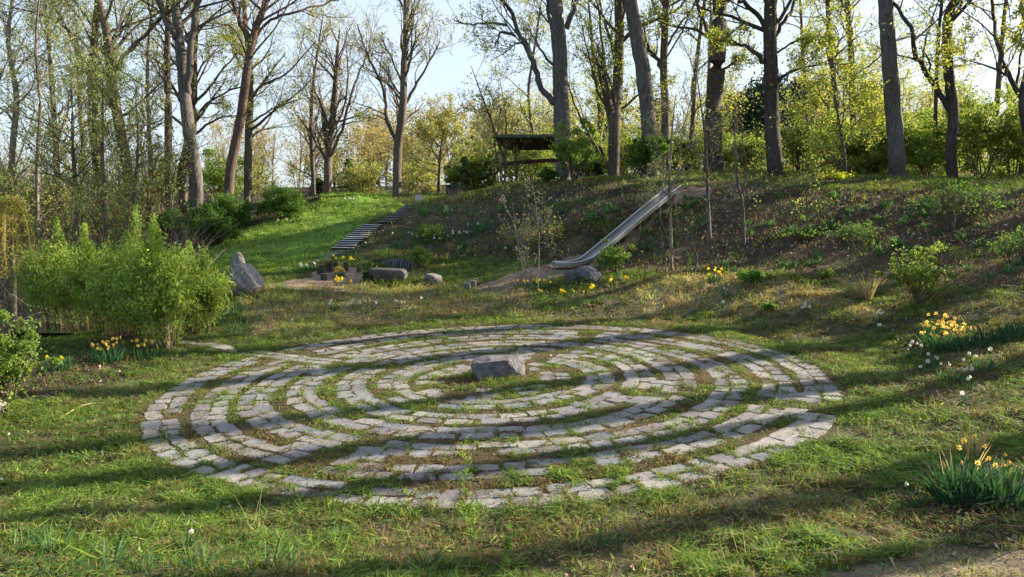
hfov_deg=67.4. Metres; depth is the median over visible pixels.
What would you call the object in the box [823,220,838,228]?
leaf clump
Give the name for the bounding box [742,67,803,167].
pine
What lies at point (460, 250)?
leaf clump
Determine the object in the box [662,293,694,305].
dry grass tussock
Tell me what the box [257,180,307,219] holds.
shrub
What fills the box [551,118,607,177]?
shrub
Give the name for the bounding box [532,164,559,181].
shrub
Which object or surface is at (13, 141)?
deciduous tree
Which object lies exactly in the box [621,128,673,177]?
shrub
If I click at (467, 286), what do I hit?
log post
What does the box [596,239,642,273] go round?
shrub
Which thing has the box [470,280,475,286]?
log post
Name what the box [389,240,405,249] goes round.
leaf clump
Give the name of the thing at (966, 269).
leaf clump
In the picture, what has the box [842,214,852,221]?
leaf clump
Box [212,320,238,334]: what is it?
leaf clump
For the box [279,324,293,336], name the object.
leaf clump
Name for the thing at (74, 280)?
willow clump
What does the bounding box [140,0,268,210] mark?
deciduous tree
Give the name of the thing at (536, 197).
leaf clump
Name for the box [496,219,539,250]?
shrub
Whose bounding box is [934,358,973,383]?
daffodil clump
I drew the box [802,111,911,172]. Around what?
shrub
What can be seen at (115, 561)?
leaf clump
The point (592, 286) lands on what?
daffodil clump
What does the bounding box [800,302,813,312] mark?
daffodil clump
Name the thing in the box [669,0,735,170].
deciduous tree
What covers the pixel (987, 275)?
leaf clump
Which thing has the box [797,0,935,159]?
deciduous tree
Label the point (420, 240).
daffodil clump
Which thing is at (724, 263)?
leaf clump
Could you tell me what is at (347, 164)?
spruce
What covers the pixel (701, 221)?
leaf clump
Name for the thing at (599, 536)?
leaf clump
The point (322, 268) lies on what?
log post
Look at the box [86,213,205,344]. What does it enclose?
willow clump
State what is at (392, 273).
stone bench
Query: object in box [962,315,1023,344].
daffodil clump
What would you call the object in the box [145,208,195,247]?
shrub
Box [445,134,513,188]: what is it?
shrub
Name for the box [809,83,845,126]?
pine
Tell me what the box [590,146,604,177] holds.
spruce
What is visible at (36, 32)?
deciduous tree
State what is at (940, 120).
shrub
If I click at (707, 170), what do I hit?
sapling
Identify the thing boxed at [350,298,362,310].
daffodil clump
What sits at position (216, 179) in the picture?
shrub
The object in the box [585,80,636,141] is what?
pine
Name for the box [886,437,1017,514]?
daffodil clump
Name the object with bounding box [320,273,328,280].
log post
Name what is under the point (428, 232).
shrub
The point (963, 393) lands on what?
daffodil clump
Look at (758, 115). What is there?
pine
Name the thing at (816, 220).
fallen leaves
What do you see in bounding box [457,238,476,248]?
leaf clump
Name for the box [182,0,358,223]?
deciduous tree
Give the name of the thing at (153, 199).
thicket
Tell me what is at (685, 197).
leaf clump
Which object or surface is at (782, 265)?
leaf clump
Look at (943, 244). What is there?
leaf clump
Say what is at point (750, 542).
dry grass tussock
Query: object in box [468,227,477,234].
leaf clump
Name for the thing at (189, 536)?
daffodil clump
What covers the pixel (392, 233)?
daffodil clump
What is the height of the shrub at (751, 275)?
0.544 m
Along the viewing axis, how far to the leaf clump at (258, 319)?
22.02 m
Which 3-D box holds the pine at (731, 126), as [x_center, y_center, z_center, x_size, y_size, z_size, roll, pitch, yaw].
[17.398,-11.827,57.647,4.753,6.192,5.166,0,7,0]
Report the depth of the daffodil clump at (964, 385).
12.93 m
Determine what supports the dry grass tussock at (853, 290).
on the ground at (726, 236)
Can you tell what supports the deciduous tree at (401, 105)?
on the ground at (726, 236)
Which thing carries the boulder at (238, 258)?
on the ground at (726, 236)
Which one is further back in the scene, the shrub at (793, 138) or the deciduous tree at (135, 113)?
the shrub at (793, 138)
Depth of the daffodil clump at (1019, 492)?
8.10 m
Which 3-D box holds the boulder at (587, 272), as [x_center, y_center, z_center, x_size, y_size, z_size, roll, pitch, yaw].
[2.651,-0.464,27.211,0.995,0.691,0.758,-2,7,-17]
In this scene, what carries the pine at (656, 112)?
on the ground at (726, 236)
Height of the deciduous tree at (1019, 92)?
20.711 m
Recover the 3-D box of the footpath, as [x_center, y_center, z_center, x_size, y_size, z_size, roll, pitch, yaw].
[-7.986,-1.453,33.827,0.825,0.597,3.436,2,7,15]
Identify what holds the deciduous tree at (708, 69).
on the ground at (726, 236)
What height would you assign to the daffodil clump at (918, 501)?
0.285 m
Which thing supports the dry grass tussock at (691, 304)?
on the ground at (726, 236)
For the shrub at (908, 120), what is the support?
on the ground at (726, 236)
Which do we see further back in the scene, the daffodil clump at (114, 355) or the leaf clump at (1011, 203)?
the leaf clump at (1011, 203)
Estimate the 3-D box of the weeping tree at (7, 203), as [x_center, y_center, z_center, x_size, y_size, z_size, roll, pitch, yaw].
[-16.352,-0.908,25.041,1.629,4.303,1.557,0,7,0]
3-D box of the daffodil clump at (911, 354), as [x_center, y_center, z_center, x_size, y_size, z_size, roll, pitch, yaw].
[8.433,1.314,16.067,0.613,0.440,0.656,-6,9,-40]
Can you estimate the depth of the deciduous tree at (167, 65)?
45.39 m
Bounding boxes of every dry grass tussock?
[227,485,268,530]
[358,231,380,237]
[377,204,406,216]
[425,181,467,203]
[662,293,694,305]
[678,292,707,307]
[720,522,791,558]
[824,275,874,298]
[860,273,880,300]
[896,442,1001,485]
[899,390,963,408]
[953,408,999,454]
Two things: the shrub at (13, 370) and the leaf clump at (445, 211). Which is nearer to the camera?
the shrub at (13, 370)
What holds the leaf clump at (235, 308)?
on the ground at (726, 236)
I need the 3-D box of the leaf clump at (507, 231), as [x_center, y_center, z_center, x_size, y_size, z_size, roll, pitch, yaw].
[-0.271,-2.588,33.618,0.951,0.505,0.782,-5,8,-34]
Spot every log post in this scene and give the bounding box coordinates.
[319,264,325,273]
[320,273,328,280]
[324,262,328,271]
[329,261,332,271]
[343,262,347,270]
[464,283,470,289]
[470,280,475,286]
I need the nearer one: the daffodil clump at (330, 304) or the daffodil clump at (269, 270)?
the daffodil clump at (330, 304)
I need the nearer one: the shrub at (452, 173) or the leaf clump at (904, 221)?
the leaf clump at (904, 221)
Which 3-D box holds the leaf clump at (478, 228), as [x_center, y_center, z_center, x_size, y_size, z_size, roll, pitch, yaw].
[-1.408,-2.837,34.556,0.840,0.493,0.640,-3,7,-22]
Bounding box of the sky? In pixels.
[0,0,1023,190]
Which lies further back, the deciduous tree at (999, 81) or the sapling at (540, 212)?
the deciduous tree at (999, 81)
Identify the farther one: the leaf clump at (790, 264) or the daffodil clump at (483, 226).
the daffodil clump at (483, 226)
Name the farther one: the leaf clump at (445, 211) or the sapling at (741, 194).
the leaf clump at (445, 211)
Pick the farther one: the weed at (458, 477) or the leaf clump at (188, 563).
the weed at (458, 477)
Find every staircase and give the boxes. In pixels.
[331,224,382,249]
[379,205,416,223]
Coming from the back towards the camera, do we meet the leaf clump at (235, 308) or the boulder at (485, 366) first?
the leaf clump at (235, 308)
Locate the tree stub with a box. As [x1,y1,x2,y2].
[160,288,169,347]
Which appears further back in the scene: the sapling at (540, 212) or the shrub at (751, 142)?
the shrub at (751, 142)
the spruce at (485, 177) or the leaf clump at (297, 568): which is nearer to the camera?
the leaf clump at (297, 568)
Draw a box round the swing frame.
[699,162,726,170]
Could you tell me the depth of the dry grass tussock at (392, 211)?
40.66 m
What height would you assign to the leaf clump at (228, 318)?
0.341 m
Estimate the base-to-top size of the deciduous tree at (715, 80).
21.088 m
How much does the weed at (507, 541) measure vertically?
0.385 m
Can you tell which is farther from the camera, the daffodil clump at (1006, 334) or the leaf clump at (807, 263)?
the leaf clump at (807, 263)
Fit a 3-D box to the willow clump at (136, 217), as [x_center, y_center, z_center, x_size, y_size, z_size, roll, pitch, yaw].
[-9.683,-0.395,19.905,2.897,3.637,2.370,5,8,37]
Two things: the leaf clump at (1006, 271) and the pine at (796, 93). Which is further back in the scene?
the pine at (796, 93)
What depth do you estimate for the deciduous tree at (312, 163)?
53.14 m
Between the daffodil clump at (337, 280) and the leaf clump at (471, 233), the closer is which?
the daffodil clump at (337, 280)
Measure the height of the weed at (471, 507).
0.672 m
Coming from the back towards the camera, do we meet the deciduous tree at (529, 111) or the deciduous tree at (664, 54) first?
the deciduous tree at (529, 111)
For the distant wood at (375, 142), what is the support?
on the ground at (726, 236)
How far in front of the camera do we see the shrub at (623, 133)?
49.08 m
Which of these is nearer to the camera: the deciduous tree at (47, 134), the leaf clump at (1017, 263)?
the leaf clump at (1017, 263)
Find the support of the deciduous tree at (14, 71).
on the ground at (726, 236)
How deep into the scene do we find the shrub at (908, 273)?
19.36 m
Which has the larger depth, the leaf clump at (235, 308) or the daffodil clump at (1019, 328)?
the leaf clump at (235, 308)
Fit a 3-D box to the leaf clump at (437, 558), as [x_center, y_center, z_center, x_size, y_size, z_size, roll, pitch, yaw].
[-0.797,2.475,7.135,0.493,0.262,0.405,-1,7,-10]
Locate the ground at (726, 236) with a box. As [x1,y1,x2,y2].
[0,158,1023,576]
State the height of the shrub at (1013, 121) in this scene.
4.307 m
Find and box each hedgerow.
[142,106,1005,210]
[540,123,1019,178]
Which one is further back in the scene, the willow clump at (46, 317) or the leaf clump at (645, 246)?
the leaf clump at (645, 246)
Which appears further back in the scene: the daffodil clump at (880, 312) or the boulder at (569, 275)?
the boulder at (569, 275)
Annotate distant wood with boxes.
[200,85,535,188]
[462,40,988,182]
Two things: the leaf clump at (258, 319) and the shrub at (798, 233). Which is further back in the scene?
the shrub at (798, 233)
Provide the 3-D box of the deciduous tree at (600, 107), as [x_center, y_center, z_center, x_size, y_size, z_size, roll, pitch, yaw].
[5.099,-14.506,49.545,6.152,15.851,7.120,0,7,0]
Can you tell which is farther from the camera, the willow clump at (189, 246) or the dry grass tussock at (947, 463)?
the willow clump at (189, 246)
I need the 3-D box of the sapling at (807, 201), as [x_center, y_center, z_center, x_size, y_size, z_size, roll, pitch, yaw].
[10.826,-3.339,28.500,2.517,3.374,2.140,0,7,0]
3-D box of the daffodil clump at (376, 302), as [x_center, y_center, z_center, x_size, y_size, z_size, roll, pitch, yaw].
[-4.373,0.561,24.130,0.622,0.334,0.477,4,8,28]
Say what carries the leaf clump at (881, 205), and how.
on the ground at (726, 236)
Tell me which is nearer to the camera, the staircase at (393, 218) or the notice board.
the staircase at (393, 218)
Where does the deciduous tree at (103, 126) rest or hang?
on the ground at (726, 236)
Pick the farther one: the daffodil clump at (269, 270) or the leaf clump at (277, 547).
the daffodil clump at (269, 270)
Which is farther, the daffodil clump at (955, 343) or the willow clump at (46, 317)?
the willow clump at (46, 317)
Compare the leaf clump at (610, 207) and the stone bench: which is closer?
the stone bench
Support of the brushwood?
on the ground at (726, 236)
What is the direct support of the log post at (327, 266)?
on the ground at (726, 236)
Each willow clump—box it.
[2,229,76,324]
[16,215,99,325]
[19,222,103,333]
[41,226,122,333]
[68,230,138,337]
[73,204,196,338]
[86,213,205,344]
[102,228,223,348]
[166,240,234,332]
[174,248,242,333]
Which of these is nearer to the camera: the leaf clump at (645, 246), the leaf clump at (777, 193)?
the leaf clump at (645, 246)
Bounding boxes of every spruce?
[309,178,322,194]
[339,158,357,193]
[376,132,392,185]
[457,156,476,191]
[479,161,494,189]
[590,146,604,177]
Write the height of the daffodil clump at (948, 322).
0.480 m
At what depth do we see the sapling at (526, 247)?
26.85 m
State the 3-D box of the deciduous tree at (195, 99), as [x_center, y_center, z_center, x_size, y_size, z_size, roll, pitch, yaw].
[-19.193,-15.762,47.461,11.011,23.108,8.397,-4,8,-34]
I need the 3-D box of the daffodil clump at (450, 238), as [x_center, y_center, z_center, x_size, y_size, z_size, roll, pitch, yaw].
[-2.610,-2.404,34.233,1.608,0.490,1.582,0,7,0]
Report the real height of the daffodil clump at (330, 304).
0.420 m
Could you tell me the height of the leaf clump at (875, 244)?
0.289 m
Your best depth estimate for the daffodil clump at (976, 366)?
13.92 m
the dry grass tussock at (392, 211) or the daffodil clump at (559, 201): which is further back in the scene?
the dry grass tussock at (392, 211)
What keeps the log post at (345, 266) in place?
on the ground at (726, 236)
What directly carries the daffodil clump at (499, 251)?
on the ground at (726, 236)
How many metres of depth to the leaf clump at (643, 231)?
31.17 m
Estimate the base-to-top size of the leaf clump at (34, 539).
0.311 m
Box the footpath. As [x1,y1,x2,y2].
[309,250,349,262]
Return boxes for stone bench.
[368,268,407,280]
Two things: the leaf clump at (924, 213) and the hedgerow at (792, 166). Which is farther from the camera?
the hedgerow at (792, 166)
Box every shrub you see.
[0,309,61,403]
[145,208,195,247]
[161,144,243,204]
[164,200,226,241]
[189,216,245,245]
[210,190,262,227]
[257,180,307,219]
[332,155,388,193]
[361,268,372,281]
[384,156,448,193]
[397,245,434,269]
[414,223,449,242]
[443,154,481,192]
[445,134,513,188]
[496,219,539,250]
[504,127,555,182]
[531,214,572,246]
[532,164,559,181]
[544,117,610,180]
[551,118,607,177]
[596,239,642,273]
[602,120,660,175]
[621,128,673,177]
[659,130,707,173]
[697,128,744,169]
[722,131,766,170]
[734,268,774,283]
[760,300,778,310]
[764,107,841,171]
[771,226,827,240]
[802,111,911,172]
[817,170,856,178]
[818,267,837,278]
[820,220,888,246]
[845,113,912,173]
[857,103,944,146]
[875,241,969,305]
[904,107,971,175]
[904,167,1009,230]
[906,95,1004,171]
[933,79,1023,176]
[965,87,1023,176]
[976,225,1023,262]
[1007,112,1023,169]
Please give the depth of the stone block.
28.65 m
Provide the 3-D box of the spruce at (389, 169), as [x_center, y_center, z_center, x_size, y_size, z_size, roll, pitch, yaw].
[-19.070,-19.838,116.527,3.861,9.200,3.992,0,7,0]
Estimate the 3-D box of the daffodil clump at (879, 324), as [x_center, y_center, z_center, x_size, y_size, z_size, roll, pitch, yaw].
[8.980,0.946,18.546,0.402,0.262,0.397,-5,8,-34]
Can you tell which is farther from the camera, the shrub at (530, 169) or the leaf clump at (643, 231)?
the shrub at (530, 169)
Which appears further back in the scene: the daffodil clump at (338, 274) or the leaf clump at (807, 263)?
the daffodil clump at (338, 274)
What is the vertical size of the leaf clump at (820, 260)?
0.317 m
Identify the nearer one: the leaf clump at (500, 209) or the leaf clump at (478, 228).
the leaf clump at (478, 228)
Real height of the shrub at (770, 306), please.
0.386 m
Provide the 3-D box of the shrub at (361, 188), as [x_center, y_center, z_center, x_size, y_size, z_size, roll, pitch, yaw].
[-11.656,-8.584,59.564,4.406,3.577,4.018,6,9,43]
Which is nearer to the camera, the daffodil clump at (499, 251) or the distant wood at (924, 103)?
the daffodil clump at (499, 251)
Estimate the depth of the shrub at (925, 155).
38.05 m
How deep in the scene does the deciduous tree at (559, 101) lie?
38.71 m
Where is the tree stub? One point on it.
(162, 342)
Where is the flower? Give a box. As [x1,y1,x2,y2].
[0,399,6,414]
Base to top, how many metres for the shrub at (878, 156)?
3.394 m
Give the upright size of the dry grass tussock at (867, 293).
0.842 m
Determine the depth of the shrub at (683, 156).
46.69 m
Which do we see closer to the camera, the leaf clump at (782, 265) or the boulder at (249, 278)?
the boulder at (249, 278)
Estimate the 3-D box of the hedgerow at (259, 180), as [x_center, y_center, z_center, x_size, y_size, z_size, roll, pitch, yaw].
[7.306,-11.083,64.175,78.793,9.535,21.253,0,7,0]
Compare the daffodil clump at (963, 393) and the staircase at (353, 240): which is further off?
the staircase at (353, 240)
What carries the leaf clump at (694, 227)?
on the ground at (726, 236)
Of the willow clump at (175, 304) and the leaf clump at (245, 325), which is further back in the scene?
the leaf clump at (245, 325)
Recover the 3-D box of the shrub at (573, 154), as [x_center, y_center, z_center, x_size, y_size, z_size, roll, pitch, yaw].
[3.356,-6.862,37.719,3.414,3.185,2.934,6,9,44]
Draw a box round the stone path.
[140,325,842,508]
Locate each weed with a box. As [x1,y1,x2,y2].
[447,434,475,527]
[460,488,482,543]
[501,532,514,567]
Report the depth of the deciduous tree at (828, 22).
42.46 m
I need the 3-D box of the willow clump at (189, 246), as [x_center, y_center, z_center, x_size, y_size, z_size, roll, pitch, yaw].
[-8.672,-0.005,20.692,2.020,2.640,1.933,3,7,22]
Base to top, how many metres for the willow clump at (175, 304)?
3.098 m
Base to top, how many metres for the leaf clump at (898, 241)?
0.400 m
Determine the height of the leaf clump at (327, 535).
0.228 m
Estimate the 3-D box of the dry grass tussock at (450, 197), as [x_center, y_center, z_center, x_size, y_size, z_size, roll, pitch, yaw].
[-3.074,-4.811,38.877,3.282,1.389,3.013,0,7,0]
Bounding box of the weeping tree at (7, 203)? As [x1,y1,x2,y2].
[0,194,37,313]
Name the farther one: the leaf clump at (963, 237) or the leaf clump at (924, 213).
the leaf clump at (924, 213)
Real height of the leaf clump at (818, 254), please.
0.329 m
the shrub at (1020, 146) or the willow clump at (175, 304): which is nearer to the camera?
the willow clump at (175, 304)
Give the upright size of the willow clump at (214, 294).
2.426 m
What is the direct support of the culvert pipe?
on the ground at (726, 236)
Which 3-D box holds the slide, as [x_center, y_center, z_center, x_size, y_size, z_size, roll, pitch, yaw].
[4.443,-2.594,31.069,7.020,3.281,1.066,-5,8,-37]
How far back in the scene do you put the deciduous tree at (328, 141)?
50.65 m
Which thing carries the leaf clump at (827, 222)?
on the ground at (726, 236)
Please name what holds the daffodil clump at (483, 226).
on the ground at (726, 236)
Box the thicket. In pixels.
[0,116,209,273]
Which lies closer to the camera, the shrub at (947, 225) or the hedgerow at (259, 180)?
the shrub at (947, 225)
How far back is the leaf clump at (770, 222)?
29.89 m
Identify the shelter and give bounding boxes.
[491,134,571,181]
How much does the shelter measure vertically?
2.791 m
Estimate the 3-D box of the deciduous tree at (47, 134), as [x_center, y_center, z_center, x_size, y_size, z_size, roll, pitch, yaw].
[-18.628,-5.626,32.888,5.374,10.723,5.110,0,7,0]
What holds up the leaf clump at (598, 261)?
on the ground at (726, 236)
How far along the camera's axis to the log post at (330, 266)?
29.59 m
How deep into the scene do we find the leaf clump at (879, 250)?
26.15 m
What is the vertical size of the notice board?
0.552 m
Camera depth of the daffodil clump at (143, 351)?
17.87 m
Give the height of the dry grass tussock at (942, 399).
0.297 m
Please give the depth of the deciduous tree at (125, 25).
43.48 m
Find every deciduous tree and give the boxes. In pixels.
[0,0,83,116]
[0,0,118,259]
[0,0,127,245]
[0,0,166,226]
[0,0,213,224]
[0,25,144,255]
[4,0,284,225]
[17,0,147,213]
[39,41,151,259]
[65,0,231,212]
[82,35,202,238]
[93,0,280,212]
[110,0,219,210]
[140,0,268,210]
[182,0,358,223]
[203,0,345,203]
[256,0,365,194]
[280,0,415,193]
[332,0,473,196]
[387,0,578,180]
[389,92,473,192]
[438,33,552,184]
[481,0,582,181]
[511,0,709,175]
[562,0,633,175]
[616,0,803,173]
[622,0,762,171]
[623,0,658,177]
[641,0,761,155]
[656,0,926,178]
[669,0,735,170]
[777,0,865,167]
[779,0,903,160]
[783,37,907,175]
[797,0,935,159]
[849,0,1010,177]
[860,0,944,171]
[878,0,971,177]
[905,0,1023,136]
[942,0,1023,169]
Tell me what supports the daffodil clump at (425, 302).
on the ground at (726, 236)
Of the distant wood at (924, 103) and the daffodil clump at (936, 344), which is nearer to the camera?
the daffodil clump at (936, 344)
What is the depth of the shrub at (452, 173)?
50.89 m
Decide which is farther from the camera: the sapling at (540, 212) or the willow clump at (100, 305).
the sapling at (540, 212)
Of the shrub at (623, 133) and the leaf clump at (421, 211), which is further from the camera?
the shrub at (623, 133)
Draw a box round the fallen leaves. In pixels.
[0,170,1023,576]
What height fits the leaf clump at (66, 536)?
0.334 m
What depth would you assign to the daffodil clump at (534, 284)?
26.99 m
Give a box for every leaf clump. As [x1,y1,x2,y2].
[0,522,59,551]
[20,516,80,553]
[75,531,144,570]
[124,550,162,572]
[170,539,221,573]
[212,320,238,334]
[216,314,229,323]
[221,304,245,315]
[233,316,253,330]
[243,309,266,323]
[245,531,300,569]
[264,546,308,571]
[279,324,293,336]
[319,525,352,541]
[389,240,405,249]
[406,538,449,567]
[417,205,430,215]
[436,205,453,213]
[449,244,464,252]
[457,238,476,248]
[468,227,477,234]
[472,221,490,230]
[497,203,507,211]
[500,225,513,234]
[530,192,546,201]
[584,209,597,218]
[590,515,633,545]
[592,254,605,264]
[600,201,619,211]
[636,226,649,234]
[638,241,653,250]
[680,200,691,207]
[682,192,695,199]
[688,225,701,231]
[697,216,706,224]
[718,258,729,265]
[764,219,775,225]
[771,191,784,197]
[778,259,793,267]
[784,259,798,268]
[803,259,816,266]
[811,257,825,264]
[812,249,825,256]
[821,218,835,225]
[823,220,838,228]
[831,191,843,198]
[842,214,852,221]
[869,240,882,245]
[872,245,890,254]
[878,198,892,207]
[890,237,907,246]
[898,216,911,224]
[902,205,914,211]
[919,208,934,216]
[933,240,950,250]
[956,233,968,240]
[962,261,976,270]
[980,269,1001,278]
[999,201,1012,208]
[999,262,1022,273]
[1006,199,1019,205]
[1012,256,1023,265]
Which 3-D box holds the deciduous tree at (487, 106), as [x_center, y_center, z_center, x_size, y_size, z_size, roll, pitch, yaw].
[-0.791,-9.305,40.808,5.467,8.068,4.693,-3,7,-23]
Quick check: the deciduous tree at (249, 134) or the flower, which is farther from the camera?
the deciduous tree at (249, 134)
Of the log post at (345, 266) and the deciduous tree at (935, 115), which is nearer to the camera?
the log post at (345, 266)
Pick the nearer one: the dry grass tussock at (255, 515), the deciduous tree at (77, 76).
the dry grass tussock at (255, 515)
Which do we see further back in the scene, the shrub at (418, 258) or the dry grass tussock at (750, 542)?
the shrub at (418, 258)
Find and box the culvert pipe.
[384,259,415,269]
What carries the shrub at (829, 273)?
on the ground at (726, 236)
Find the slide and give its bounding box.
[552,184,681,266]
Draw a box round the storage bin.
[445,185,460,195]
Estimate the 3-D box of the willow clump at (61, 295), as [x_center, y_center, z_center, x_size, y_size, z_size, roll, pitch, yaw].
[-12.505,-0.241,21.949,2.573,3.305,2.230,0,7,0]
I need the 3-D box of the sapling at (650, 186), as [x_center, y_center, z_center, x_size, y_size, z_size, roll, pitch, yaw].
[5.573,-4.538,27.239,3.332,8.318,4.089,0,7,0]
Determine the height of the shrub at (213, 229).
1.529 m
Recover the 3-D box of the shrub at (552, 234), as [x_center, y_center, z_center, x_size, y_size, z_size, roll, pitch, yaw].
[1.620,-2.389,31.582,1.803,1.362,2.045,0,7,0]
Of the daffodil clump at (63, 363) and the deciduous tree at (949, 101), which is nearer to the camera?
the daffodil clump at (63, 363)
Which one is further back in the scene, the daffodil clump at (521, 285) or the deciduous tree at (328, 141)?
the deciduous tree at (328, 141)
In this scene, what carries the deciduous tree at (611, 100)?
on the ground at (726, 236)
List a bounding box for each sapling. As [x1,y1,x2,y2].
[493,186,542,287]
[513,175,568,289]
[629,37,717,270]
[663,207,712,273]
[675,47,730,240]
[713,84,773,244]
[773,152,840,238]
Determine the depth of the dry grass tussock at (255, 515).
8.47 m
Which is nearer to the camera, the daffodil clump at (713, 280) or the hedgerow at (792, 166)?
the daffodil clump at (713, 280)
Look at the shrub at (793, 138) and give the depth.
41.92 m
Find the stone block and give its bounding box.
[423,273,441,284]
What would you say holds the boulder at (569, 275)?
on the ground at (726, 236)
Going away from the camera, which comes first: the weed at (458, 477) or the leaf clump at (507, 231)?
the weed at (458, 477)
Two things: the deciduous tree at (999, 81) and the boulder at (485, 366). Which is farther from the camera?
the deciduous tree at (999, 81)
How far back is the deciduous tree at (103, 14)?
41.72 m
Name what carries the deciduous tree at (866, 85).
on the ground at (726, 236)
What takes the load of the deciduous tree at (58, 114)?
on the ground at (726, 236)
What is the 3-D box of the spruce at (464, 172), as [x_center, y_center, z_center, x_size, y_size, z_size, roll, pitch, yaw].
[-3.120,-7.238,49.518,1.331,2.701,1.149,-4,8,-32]
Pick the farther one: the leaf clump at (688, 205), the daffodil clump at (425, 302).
the leaf clump at (688, 205)
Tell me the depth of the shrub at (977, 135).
37.09 m
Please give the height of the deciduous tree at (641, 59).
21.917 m
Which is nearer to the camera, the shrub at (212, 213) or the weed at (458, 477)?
the weed at (458, 477)
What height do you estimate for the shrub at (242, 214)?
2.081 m
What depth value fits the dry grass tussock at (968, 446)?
9.91 m
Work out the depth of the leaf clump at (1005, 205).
26.49 m
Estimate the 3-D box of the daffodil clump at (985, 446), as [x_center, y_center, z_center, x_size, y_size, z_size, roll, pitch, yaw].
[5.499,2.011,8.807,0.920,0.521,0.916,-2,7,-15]
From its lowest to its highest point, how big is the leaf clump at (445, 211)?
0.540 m
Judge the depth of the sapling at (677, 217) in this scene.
26.49 m
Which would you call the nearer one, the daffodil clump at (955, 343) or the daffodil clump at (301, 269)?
the daffodil clump at (955, 343)
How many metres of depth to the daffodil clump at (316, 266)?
29.79 m
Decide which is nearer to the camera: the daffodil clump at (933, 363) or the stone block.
the daffodil clump at (933, 363)
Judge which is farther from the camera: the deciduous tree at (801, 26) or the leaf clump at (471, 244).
the deciduous tree at (801, 26)
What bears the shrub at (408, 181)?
on the ground at (726, 236)
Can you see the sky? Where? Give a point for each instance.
(447, 71)
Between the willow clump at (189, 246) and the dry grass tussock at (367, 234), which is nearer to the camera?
the willow clump at (189, 246)
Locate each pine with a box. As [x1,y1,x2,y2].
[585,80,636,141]
[628,93,678,139]
[719,94,762,142]
[727,79,789,140]
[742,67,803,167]
[780,75,831,132]
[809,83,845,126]
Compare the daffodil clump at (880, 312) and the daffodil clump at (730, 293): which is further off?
the daffodil clump at (730, 293)
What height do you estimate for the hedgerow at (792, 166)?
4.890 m
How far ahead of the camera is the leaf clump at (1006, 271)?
19.71 m
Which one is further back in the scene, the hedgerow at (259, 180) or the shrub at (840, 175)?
the hedgerow at (259, 180)
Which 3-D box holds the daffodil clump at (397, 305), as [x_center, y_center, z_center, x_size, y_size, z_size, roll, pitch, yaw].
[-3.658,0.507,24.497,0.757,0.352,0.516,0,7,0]
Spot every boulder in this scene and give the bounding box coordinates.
[228,263,263,296]
[229,252,244,275]
[471,355,524,380]
[564,270,577,283]
[575,266,601,282]
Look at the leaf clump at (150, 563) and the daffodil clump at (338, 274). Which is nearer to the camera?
the leaf clump at (150, 563)
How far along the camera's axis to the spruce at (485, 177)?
50.34 m
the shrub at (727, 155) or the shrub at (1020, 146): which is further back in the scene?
the shrub at (727, 155)
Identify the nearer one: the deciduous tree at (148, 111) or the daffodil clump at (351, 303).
the daffodil clump at (351, 303)
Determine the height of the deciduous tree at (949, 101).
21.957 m
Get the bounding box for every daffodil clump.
[33,355,77,372]
[80,336,131,364]
[127,338,161,360]
[165,528,200,551]
[263,268,278,275]
[290,262,309,272]
[303,260,318,270]
[328,299,337,310]
[332,275,347,285]
[334,266,346,276]
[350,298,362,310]
[364,301,380,311]
[387,231,413,238]
[390,299,407,309]
[411,233,448,242]
[420,296,429,306]
[437,230,470,240]
[467,221,498,229]
[486,246,517,254]
[512,279,529,289]
[523,276,555,287]
[546,195,582,204]
[588,283,597,290]
[705,267,724,282]
[720,283,735,298]
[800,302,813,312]
[872,308,891,322]
[877,323,891,332]
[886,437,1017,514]
[900,481,927,510]
[901,339,927,360]
[907,352,942,371]
[911,320,964,351]
[916,312,956,334]
[929,434,1023,485]
[931,320,996,350]
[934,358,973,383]
[946,456,1023,512]
[958,391,972,403]
[960,376,979,390]
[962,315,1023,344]
[964,347,1001,371]
[991,313,1023,336]
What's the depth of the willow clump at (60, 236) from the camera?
22.55 m
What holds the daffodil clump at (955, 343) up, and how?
on the ground at (726, 236)
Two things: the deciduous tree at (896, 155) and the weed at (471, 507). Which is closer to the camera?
the weed at (471, 507)
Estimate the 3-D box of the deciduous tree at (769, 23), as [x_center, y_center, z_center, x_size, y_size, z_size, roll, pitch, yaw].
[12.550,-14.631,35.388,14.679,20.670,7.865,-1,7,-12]
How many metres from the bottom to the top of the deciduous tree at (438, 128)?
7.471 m
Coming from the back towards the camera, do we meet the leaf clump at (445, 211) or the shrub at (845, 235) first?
the leaf clump at (445, 211)
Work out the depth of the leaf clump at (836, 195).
31.10 m
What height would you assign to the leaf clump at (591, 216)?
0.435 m
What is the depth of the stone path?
12.74 m
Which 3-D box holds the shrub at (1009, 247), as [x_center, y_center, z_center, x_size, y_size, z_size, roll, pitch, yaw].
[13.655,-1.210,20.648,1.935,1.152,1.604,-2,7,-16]
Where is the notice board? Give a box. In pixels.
[415,195,422,200]
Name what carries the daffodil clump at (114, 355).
on the ground at (726, 236)
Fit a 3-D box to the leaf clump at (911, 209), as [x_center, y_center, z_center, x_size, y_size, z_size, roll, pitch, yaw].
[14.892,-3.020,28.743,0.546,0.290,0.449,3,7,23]
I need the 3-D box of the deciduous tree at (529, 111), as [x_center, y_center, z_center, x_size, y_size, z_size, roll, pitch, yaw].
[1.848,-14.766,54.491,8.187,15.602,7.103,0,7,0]
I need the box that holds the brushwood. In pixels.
[0,187,247,321]

